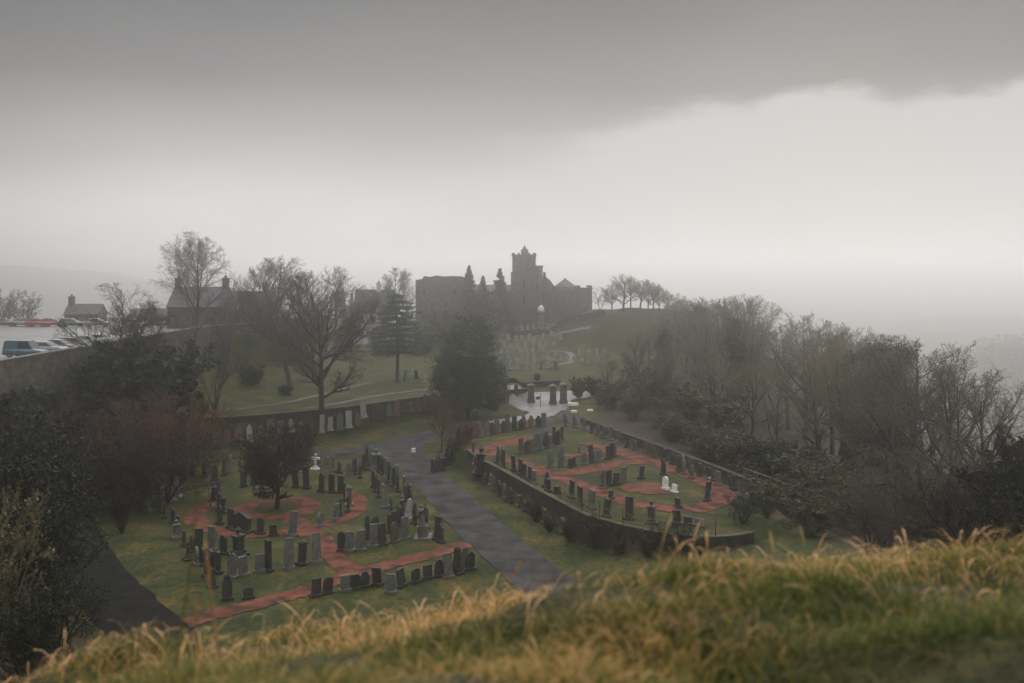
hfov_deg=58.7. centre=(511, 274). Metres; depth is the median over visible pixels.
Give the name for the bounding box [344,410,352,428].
gravestone
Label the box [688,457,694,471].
gravestone
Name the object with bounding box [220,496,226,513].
gravestone
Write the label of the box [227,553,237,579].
gravestone
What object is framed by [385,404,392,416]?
gravestone
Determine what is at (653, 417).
undergrowth shrub
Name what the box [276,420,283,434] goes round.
gravestone
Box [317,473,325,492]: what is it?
gravestone
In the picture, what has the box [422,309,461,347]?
bare shrub
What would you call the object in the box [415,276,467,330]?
ruined hall
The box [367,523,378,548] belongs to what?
gravestone
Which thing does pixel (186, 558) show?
gravestone
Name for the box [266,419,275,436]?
gravestone
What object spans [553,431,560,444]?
gravestone
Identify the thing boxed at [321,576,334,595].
gravestone
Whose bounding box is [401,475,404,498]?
gravestone
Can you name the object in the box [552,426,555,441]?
gravestone
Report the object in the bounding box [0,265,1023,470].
hills
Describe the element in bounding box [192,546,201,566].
gravestone
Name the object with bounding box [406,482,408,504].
gravestone
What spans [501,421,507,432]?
gravestone
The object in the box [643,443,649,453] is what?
gravestone
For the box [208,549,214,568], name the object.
gravestone
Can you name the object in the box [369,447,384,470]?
gravestone
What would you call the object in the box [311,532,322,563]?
gravestone
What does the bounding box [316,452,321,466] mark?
gravestone
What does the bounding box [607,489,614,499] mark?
gravestone
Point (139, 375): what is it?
evergreen bush
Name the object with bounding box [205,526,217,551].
gravestone
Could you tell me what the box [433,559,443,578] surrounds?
gravestone
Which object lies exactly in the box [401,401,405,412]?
gravestone
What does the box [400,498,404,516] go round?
gravestone
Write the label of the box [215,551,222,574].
gravestone
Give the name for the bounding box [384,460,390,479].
gravestone
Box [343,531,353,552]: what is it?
gravestone
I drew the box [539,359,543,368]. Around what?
gravestone
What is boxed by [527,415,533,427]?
gravestone
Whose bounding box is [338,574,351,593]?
gravestone
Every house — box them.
[63,294,107,321]
[127,308,166,320]
[166,276,235,328]
[233,281,272,322]
[353,281,395,344]
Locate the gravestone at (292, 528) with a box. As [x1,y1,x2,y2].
[286,510,297,536]
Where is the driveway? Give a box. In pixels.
[25,384,202,649]
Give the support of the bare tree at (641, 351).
on the ground at (148, 552)
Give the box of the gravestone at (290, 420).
[289,419,294,432]
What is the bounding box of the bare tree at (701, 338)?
[677,311,727,399]
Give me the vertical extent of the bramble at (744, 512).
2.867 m
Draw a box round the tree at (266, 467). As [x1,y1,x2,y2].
[227,418,326,508]
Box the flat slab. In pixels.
[567,402,578,406]
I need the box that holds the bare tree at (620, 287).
[600,274,642,311]
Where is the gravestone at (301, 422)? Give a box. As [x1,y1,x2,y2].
[298,421,304,432]
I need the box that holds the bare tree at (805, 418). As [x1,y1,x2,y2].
[780,377,845,453]
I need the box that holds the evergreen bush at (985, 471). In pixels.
[984,458,1023,532]
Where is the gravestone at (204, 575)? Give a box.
[201,559,210,578]
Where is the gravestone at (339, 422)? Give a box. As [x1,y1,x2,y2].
[335,413,343,430]
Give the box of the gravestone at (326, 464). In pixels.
[322,456,329,468]
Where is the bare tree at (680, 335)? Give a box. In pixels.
[673,296,722,372]
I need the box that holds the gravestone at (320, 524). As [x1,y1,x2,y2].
[316,512,324,527]
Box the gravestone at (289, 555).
[282,537,294,570]
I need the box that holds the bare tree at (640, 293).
[630,279,652,308]
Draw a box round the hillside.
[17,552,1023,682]
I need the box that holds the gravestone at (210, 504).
[208,489,212,507]
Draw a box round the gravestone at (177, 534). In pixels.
[171,519,181,539]
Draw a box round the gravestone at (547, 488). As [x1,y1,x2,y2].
[544,478,552,492]
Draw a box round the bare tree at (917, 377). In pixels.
[839,334,977,508]
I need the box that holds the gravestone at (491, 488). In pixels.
[489,475,495,490]
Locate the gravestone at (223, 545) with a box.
[219,535,228,555]
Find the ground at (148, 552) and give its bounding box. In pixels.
[0,308,1022,682]
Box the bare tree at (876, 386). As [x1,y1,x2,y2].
[840,346,928,468]
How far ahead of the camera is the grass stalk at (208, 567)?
3.74 m
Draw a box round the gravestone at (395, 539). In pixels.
[389,522,400,544]
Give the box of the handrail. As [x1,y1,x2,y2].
[743,466,800,499]
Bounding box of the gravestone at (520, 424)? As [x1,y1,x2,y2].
[517,419,523,429]
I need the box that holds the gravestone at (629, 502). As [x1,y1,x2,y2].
[623,496,633,520]
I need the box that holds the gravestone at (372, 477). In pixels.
[370,471,376,488]
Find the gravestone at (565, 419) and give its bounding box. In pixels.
[563,413,568,426]
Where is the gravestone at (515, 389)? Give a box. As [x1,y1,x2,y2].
[514,384,517,396]
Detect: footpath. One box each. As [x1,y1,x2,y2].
[184,488,367,537]
[184,540,471,626]
[232,496,321,520]
[236,382,372,409]
[282,516,321,536]
[299,388,430,408]
[306,532,360,572]
[464,435,532,451]
[477,450,690,511]
[512,326,590,341]
[536,459,658,475]
[538,351,576,365]
[556,450,605,457]
[579,442,735,512]
[616,482,671,493]
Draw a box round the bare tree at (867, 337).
[838,333,914,379]
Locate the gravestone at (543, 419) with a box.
[540,413,546,426]
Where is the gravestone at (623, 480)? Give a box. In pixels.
[619,466,627,483]
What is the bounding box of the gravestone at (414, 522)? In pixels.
[410,502,418,525]
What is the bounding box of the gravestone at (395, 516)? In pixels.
[390,511,398,529]
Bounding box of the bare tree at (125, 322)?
[52,283,178,392]
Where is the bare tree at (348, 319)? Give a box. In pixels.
[338,307,360,352]
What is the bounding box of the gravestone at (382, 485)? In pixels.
[380,483,384,502]
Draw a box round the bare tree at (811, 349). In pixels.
[780,329,838,454]
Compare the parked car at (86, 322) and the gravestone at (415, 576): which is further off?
the parked car at (86, 322)
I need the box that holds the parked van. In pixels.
[2,340,48,357]
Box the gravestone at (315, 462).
[310,454,319,469]
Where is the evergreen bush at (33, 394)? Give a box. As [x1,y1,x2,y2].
[0,388,44,412]
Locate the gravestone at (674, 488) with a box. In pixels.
[670,484,678,492]
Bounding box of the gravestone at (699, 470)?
[696,462,702,476]
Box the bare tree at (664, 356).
[648,344,687,398]
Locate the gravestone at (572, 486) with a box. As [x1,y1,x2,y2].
[567,479,574,498]
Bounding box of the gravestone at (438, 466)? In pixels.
[436,460,441,471]
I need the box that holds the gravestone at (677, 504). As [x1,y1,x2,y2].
[673,497,682,507]
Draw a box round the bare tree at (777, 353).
[748,315,854,439]
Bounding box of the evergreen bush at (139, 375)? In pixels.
[67,332,181,439]
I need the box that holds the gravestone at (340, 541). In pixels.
[336,531,344,551]
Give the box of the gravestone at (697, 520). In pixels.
[693,518,703,526]
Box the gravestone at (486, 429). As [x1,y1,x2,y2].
[483,423,489,435]
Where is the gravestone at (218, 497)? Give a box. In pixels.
[215,492,220,510]
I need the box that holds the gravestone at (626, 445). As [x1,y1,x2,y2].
[623,435,630,447]
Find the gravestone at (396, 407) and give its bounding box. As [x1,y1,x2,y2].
[393,399,400,415]
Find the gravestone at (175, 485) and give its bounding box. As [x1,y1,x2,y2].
[173,477,182,497]
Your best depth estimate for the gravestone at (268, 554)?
64.33 m
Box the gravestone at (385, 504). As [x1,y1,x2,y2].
[380,489,389,507]
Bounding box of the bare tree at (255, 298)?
[225,255,328,388]
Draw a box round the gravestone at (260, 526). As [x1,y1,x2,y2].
[255,518,265,534]
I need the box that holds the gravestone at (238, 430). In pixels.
[233,426,242,440]
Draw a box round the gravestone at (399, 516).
[397,505,400,527]
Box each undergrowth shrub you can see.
[592,390,601,403]
[596,382,626,407]
[604,378,628,395]
[614,362,643,387]
[619,393,651,417]
[622,364,673,392]
[627,371,671,408]
[627,409,639,420]
[638,405,676,430]
[654,420,675,435]
[657,412,690,441]
[666,381,708,405]
[670,384,708,424]
[680,420,718,451]
[687,439,718,459]
[688,423,742,460]
[697,394,756,434]
[709,428,759,467]
[723,429,783,476]
[726,460,759,476]
[737,435,821,484]
[739,472,803,511]
[766,445,833,497]
[779,489,838,536]
[790,455,851,506]
[800,463,882,522]
[830,473,894,530]
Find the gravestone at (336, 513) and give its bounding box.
[331,503,339,520]
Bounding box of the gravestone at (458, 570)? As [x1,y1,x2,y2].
[453,546,465,575]
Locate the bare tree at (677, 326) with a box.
[664,300,687,356]
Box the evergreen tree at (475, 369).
[424,313,511,418]
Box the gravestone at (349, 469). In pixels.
[345,462,352,475]
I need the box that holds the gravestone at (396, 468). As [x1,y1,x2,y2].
[394,464,399,488]
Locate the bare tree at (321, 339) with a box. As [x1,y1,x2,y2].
[254,265,391,414]
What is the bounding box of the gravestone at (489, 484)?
[488,473,491,486]
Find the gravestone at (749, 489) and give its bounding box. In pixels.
[747,485,754,499]
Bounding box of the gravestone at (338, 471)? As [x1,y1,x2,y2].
[336,461,342,473]
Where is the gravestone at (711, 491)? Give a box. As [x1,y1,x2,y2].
[708,476,712,494]
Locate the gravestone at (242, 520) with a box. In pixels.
[229,511,254,533]
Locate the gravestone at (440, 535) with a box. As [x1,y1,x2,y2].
[435,523,445,543]
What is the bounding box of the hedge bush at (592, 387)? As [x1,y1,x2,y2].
[583,375,602,395]
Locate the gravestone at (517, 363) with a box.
[515,359,519,368]
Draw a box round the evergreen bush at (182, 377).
[93,339,221,428]
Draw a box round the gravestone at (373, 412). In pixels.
[370,404,377,420]
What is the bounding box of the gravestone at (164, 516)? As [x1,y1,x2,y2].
[161,504,166,518]
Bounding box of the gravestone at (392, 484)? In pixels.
[389,465,394,486]
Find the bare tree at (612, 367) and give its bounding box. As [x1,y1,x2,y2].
[607,360,617,374]
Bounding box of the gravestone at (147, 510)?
[144,499,152,512]
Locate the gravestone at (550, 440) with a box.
[548,434,553,447]
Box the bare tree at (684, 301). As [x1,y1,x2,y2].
[658,296,696,345]
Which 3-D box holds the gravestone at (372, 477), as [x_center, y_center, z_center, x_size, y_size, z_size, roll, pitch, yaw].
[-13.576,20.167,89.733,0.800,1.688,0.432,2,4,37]
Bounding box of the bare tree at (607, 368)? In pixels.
[597,352,615,386]
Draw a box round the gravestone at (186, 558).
[182,542,192,561]
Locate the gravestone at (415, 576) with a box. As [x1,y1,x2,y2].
[409,567,421,584]
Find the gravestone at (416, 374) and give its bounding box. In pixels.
[414,370,418,378]
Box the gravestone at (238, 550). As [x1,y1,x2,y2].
[227,527,249,558]
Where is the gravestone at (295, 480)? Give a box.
[291,470,300,487]
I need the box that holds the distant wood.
[962,333,1023,382]
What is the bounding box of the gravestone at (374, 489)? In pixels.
[372,474,376,492]
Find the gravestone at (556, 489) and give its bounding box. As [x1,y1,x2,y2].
[552,486,559,493]
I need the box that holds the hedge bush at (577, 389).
[568,376,588,397]
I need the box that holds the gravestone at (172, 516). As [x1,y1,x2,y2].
[169,508,174,524]
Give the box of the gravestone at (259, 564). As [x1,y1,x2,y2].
[253,553,265,573]
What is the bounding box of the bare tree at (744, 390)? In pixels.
[721,359,785,433]
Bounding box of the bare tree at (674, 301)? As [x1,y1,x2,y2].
[668,293,682,312]
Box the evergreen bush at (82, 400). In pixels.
[65,372,108,412]
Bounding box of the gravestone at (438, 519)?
[432,515,441,540]
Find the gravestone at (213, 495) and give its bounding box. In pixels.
[207,482,216,501]
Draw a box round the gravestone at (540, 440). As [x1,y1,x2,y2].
[538,432,544,449]
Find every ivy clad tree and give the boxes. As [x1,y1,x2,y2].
[645,318,677,387]
[679,298,723,379]
[703,294,762,405]
[799,330,890,479]
[821,335,954,497]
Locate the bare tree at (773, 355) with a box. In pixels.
[739,312,823,409]
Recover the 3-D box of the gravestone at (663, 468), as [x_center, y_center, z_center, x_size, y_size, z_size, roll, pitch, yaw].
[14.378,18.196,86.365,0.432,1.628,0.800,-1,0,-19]
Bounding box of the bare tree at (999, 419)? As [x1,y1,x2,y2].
[928,368,1023,531]
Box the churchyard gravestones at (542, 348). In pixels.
[494,323,606,365]
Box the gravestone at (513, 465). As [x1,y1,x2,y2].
[510,455,517,471]
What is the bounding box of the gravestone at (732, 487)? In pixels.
[729,475,737,490]
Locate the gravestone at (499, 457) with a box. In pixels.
[497,447,501,465]
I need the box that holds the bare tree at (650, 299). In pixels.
[639,282,660,308]
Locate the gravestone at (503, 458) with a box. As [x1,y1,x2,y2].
[500,449,506,468]
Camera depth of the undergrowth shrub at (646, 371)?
138.95 m
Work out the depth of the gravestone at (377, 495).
85.73 m
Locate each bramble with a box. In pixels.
[525,496,545,521]
[540,515,557,532]
[554,517,582,541]
[566,513,620,549]
[611,534,627,554]
[635,527,662,555]
[650,520,701,557]
[686,533,709,554]
[722,490,771,526]
[758,501,778,517]
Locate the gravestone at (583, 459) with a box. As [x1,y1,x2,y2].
[579,452,587,465]
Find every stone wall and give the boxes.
[0,321,294,394]
[183,388,527,423]
[467,450,753,551]
[499,377,560,387]
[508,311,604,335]
[580,418,780,507]
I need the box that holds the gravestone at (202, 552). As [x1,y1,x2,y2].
[199,548,205,566]
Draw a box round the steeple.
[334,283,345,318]
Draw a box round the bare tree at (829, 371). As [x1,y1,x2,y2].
[787,335,866,459]
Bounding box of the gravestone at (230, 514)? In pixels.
[226,508,233,528]
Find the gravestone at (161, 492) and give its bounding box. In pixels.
[158,486,164,504]
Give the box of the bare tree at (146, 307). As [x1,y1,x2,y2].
[141,300,159,319]
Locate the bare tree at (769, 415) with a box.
[748,365,802,450]
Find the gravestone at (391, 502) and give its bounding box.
[388,495,392,513]
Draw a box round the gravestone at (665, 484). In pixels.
[661,476,669,489]
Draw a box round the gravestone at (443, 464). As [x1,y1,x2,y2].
[440,457,445,470]
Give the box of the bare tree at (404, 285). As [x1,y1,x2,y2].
[380,267,420,348]
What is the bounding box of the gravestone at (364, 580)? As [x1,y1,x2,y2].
[359,571,370,589]
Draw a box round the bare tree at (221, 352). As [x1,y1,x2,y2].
[169,297,247,410]
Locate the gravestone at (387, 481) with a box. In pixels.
[385,460,390,483]
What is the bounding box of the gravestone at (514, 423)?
[511,416,517,430]
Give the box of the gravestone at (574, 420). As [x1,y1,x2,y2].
[571,416,577,427]
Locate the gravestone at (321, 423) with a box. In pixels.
[319,415,324,432]
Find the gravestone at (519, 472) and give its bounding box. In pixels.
[517,458,521,475]
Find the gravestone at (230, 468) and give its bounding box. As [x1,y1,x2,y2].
[227,454,233,472]
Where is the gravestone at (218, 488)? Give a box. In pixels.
[216,481,221,496]
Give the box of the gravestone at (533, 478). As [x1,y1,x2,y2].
[530,470,537,485]
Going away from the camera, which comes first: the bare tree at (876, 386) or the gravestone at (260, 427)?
the bare tree at (876, 386)
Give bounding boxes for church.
[469,244,591,326]
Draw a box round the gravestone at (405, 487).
[404,484,406,502]
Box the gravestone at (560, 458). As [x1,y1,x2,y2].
[556,446,564,467]
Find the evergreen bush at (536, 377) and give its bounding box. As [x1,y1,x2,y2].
[533,373,539,380]
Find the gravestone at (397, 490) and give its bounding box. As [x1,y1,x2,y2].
[395,472,400,492]
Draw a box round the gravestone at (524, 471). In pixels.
[520,463,527,479]
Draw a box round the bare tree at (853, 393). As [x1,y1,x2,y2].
[822,376,901,472]
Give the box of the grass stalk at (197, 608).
[194,595,200,661]
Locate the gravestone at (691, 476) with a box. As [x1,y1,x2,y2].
[688,465,694,478]
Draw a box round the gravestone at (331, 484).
[327,474,335,493]
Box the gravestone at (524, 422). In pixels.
[521,415,527,428]
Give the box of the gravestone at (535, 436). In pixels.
[533,433,538,449]
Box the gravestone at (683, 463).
[680,459,687,474]
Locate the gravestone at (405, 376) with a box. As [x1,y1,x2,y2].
[403,370,407,380]
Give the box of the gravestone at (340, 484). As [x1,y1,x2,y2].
[336,475,345,493]
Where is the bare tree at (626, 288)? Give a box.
[617,278,638,307]
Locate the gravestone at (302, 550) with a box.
[295,539,308,565]
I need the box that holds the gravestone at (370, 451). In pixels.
[369,445,372,466]
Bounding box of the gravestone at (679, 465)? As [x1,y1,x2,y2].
[675,455,681,471]
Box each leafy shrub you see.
[0,481,59,661]
[180,376,221,415]
[443,431,470,449]
[453,419,476,441]
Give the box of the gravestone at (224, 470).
[220,457,227,476]
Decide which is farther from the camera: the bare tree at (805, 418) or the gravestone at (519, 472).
the bare tree at (805, 418)
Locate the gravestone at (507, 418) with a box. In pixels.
[505,413,511,431]
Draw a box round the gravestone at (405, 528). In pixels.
[399,516,409,540]
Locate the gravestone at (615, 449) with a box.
[613,442,617,456]
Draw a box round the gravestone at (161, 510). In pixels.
[157,497,163,512]
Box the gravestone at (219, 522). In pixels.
[215,505,223,525]
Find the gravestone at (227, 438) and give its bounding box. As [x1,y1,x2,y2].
[223,429,230,441]
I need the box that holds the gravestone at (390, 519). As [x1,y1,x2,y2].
[386,513,393,533]
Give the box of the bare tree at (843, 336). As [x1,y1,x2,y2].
[812,328,884,451]
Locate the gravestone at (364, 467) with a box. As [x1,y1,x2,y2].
[361,454,368,470]
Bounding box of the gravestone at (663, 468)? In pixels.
[660,458,667,475]
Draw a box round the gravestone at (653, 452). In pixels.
[650,443,657,457]
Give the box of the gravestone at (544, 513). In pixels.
[540,508,546,524]
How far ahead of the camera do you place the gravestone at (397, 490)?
87.82 m
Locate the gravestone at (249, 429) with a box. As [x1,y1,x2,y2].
[246,425,251,441]
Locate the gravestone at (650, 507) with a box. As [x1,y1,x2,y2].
[644,499,659,524]
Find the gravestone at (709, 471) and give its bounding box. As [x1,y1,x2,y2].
[706,466,714,480]
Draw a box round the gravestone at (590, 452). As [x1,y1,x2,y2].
[588,444,594,462]
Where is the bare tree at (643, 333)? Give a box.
[632,322,663,363]
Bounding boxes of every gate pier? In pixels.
[527,383,534,402]
[549,384,556,404]
[559,382,567,403]
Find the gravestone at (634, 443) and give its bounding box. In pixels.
[631,440,637,450]
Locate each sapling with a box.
[928,441,999,540]
[978,424,1023,542]
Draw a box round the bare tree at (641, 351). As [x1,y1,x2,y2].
[619,335,657,384]
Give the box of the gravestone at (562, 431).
[560,426,564,440]
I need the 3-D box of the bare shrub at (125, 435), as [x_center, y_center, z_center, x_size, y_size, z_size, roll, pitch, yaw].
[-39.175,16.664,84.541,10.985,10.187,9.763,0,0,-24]
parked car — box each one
[0,318,15,326]
[10,318,26,326]
[24,318,51,326]
[35,341,68,350]
[40,318,57,326]
[47,339,81,347]
[57,318,83,326]
[59,337,90,344]
[78,335,101,341]
[83,318,109,326]
[87,333,119,339]
[147,318,166,326]
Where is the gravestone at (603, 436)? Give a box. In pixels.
[600,426,606,438]
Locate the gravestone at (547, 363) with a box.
[545,358,550,368]
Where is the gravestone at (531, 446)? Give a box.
[529,439,533,451]
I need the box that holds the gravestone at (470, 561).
[466,551,475,571]
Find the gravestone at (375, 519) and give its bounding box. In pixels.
[371,516,378,523]
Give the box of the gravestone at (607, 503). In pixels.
[602,498,611,518]
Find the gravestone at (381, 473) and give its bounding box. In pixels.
[379,456,384,475]
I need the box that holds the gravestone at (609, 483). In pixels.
[605,469,613,486]
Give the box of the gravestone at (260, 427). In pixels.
[257,425,264,437]
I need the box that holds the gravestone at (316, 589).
[309,577,322,598]
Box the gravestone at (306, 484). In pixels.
[302,468,310,489]
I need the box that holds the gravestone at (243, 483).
[239,472,247,487]
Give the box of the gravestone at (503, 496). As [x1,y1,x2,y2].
[501,483,507,499]
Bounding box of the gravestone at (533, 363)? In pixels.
[531,356,534,368]
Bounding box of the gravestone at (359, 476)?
[357,461,362,478]
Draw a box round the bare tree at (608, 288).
[600,284,621,309]
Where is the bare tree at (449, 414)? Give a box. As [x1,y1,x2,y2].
[420,395,464,450]
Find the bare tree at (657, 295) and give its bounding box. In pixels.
[651,287,667,311]
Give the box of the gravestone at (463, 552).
[460,547,467,569]
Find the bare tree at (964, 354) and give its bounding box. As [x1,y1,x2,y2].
[888,341,997,505]
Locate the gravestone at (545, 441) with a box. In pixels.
[543,431,548,448]
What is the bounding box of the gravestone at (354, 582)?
[350,573,360,590]
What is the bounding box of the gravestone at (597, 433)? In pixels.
[595,423,600,435]
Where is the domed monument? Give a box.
[537,305,544,328]
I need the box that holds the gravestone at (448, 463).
[447,450,450,464]
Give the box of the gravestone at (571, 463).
[566,458,574,467]
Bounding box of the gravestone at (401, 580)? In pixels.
[396,567,408,588]
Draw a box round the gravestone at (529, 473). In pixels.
[527,466,531,481]
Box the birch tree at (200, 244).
[150,231,236,344]
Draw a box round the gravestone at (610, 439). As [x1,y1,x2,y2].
[607,426,613,441]
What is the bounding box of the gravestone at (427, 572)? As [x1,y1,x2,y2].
[421,564,433,580]
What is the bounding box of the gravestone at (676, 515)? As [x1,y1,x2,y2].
[671,510,681,524]
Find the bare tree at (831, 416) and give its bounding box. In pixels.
[820,345,919,447]
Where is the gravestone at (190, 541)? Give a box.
[189,535,194,553]
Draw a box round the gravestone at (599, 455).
[597,450,602,460]
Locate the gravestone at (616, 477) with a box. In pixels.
[612,472,620,485]
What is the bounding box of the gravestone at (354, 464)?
[352,458,358,474]
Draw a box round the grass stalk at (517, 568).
[496,561,522,611]
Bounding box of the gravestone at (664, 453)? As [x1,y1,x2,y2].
[660,448,666,460]
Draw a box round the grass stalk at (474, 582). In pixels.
[442,577,479,638]
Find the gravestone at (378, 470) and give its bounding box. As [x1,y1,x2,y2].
[376,454,380,472]
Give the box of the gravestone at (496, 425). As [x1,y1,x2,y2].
[494,419,500,433]
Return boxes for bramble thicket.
[0,388,122,532]
[0,394,82,579]
[0,460,103,639]
[0,564,77,682]
[2,482,114,622]
[15,571,121,646]
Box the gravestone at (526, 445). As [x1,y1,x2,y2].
[524,440,529,453]
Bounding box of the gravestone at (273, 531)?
[268,524,278,536]
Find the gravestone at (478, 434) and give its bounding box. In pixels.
[474,422,483,437]
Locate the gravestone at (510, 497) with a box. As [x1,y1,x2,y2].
[506,488,513,503]
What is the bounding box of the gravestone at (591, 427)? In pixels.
[589,420,594,432]
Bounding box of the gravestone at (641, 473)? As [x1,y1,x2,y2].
[637,465,645,479]
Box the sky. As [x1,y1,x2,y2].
[0,0,1023,288]
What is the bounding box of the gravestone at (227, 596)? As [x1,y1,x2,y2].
[220,574,233,601]
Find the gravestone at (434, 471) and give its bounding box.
[431,459,437,473]
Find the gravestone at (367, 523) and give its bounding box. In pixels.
[364,514,369,538]
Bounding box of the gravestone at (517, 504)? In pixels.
[514,494,521,507]
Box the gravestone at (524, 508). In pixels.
[521,500,527,511]
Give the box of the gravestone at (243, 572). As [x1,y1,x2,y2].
[237,555,249,577]
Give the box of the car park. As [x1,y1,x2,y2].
[0,323,177,358]
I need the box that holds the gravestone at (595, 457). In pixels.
[592,451,598,461]
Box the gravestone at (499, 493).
[496,480,501,495]
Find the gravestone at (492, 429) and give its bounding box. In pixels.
[489,422,495,434]
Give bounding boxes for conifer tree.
[363,293,428,382]
[457,265,482,327]
[473,276,491,318]
[484,268,515,330]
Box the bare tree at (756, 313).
[712,294,771,391]
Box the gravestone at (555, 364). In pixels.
[552,358,558,368]
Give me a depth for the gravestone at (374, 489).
87.89 m
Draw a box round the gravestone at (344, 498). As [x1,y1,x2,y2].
[342,482,346,501]
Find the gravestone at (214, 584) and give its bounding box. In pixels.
[207,568,218,588]
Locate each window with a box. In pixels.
[173,317,179,325]
[209,317,215,324]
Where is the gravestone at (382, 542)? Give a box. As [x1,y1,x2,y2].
[378,523,387,546]
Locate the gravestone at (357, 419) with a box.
[354,413,360,425]
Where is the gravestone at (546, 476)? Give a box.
[541,471,548,487]
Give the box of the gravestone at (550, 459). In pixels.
[545,450,554,467]
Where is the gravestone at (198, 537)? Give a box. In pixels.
[193,528,202,550]
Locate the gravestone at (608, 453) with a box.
[604,445,611,459]
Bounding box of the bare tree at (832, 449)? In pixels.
[784,320,861,455]
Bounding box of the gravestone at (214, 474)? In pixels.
[209,466,217,480]
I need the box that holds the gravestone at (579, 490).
[577,485,583,506]
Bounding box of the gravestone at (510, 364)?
[508,357,511,369]
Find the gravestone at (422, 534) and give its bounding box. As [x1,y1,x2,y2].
[413,503,432,540]
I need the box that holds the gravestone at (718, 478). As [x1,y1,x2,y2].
[714,471,722,485]
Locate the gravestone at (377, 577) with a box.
[371,567,383,586]
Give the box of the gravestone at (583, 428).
[581,417,586,430]
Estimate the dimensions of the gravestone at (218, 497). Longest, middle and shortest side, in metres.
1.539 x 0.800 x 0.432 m
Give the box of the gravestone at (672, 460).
[669,453,676,464]
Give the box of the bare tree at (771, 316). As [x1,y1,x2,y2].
[729,300,784,399]
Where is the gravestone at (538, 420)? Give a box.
[535,415,540,426]
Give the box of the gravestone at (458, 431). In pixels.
[454,426,459,443]
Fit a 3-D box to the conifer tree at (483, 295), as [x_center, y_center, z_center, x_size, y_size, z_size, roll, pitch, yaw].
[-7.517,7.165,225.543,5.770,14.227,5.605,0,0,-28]
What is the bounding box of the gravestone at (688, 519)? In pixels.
[682,516,692,525]
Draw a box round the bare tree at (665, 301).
[659,292,678,316]
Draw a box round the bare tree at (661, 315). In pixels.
[648,306,681,336]
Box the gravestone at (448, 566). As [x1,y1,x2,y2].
[442,552,454,579]
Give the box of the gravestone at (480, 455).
[472,445,485,474]
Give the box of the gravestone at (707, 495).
[703,481,710,501]
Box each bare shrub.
[0,289,22,319]
[0,291,42,318]
[0,385,159,499]
[0,391,74,458]
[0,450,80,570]
[44,416,209,514]
[45,401,153,500]
[86,390,198,492]
[98,383,173,474]
[101,478,138,532]
[104,416,242,503]
[140,399,225,480]
[184,398,237,458]
[233,364,266,384]
[278,384,293,395]
[333,336,355,354]
[365,325,393,355]
[411,324,440,353]
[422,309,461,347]
[798,462,929,552]
[836,444,934,547]
[861,459,934,545]
[867,465,971,552]
[870,429,1001,535]
[874,460,1023,552]
[897,453,1014,547]
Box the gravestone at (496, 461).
[494,446,501,463]
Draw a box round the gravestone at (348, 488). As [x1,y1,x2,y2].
[345,485,353,506]
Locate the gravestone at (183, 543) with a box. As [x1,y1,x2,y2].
[180,530,185,546]
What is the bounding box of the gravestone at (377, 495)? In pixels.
[375,479,380,497]
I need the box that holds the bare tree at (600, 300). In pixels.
[591,287,610,309]
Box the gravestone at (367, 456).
[365,444,369,465]
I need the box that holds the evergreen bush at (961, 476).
[944,433,1023,549]
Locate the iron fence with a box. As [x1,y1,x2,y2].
[560,486,715,535]
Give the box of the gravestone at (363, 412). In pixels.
[359,402,367,418]
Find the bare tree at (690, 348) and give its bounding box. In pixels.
[678,338,719,383]
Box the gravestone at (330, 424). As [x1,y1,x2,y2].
[327,417,333,430]
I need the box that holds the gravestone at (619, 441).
[616,430,622,443]
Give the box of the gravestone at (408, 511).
[404,498,411,519]
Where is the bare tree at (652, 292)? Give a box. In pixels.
[638,283,668,310]
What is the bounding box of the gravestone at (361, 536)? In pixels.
[355,529,366,551]
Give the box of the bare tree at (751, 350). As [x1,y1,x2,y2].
[711,317,779,408]
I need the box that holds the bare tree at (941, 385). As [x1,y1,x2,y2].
[875,348,1015,522]
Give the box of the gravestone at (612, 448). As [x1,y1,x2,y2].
[608,442,614,457]
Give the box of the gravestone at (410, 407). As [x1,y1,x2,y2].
[408,401,413,412]
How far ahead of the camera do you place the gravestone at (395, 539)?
71.10 m
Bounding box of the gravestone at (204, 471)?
[202,461,207,478]
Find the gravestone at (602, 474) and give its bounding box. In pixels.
[596,470,607,488]
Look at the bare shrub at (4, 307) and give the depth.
169.96 m
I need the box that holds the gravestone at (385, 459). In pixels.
[383,457,386,476]
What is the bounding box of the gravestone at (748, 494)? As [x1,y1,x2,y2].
[745,492,749,506]
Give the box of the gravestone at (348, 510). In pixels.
[345,492,350,512]
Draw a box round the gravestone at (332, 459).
[329,456,336,471]
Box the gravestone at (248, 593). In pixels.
[242,587,254,599]
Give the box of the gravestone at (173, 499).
[168,486,177,501]
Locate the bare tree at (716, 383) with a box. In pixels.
[684,349,744,421]
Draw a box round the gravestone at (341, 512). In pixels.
[339,498,345,516]
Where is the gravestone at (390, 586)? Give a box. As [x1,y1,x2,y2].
[384,573,396,594]
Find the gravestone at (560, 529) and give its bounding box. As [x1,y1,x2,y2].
[557,517,564,534]
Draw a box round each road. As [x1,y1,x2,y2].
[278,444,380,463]
[378,410,582,597]
[488,409,560,423]
[501,385,594,400]
[509,389,570,411]
[532,418,557,436]
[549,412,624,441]
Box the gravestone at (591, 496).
[586,489,595,509]
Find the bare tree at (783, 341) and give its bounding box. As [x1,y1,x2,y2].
[752,323,813,429]
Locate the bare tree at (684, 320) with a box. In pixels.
[664,298,699,371]
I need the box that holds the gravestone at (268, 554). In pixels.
[264,539,273,572]
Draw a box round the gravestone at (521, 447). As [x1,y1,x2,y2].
[518,437,524,454]
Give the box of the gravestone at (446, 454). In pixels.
[444,448,448,465]
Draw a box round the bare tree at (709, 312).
[697,298,736,389]

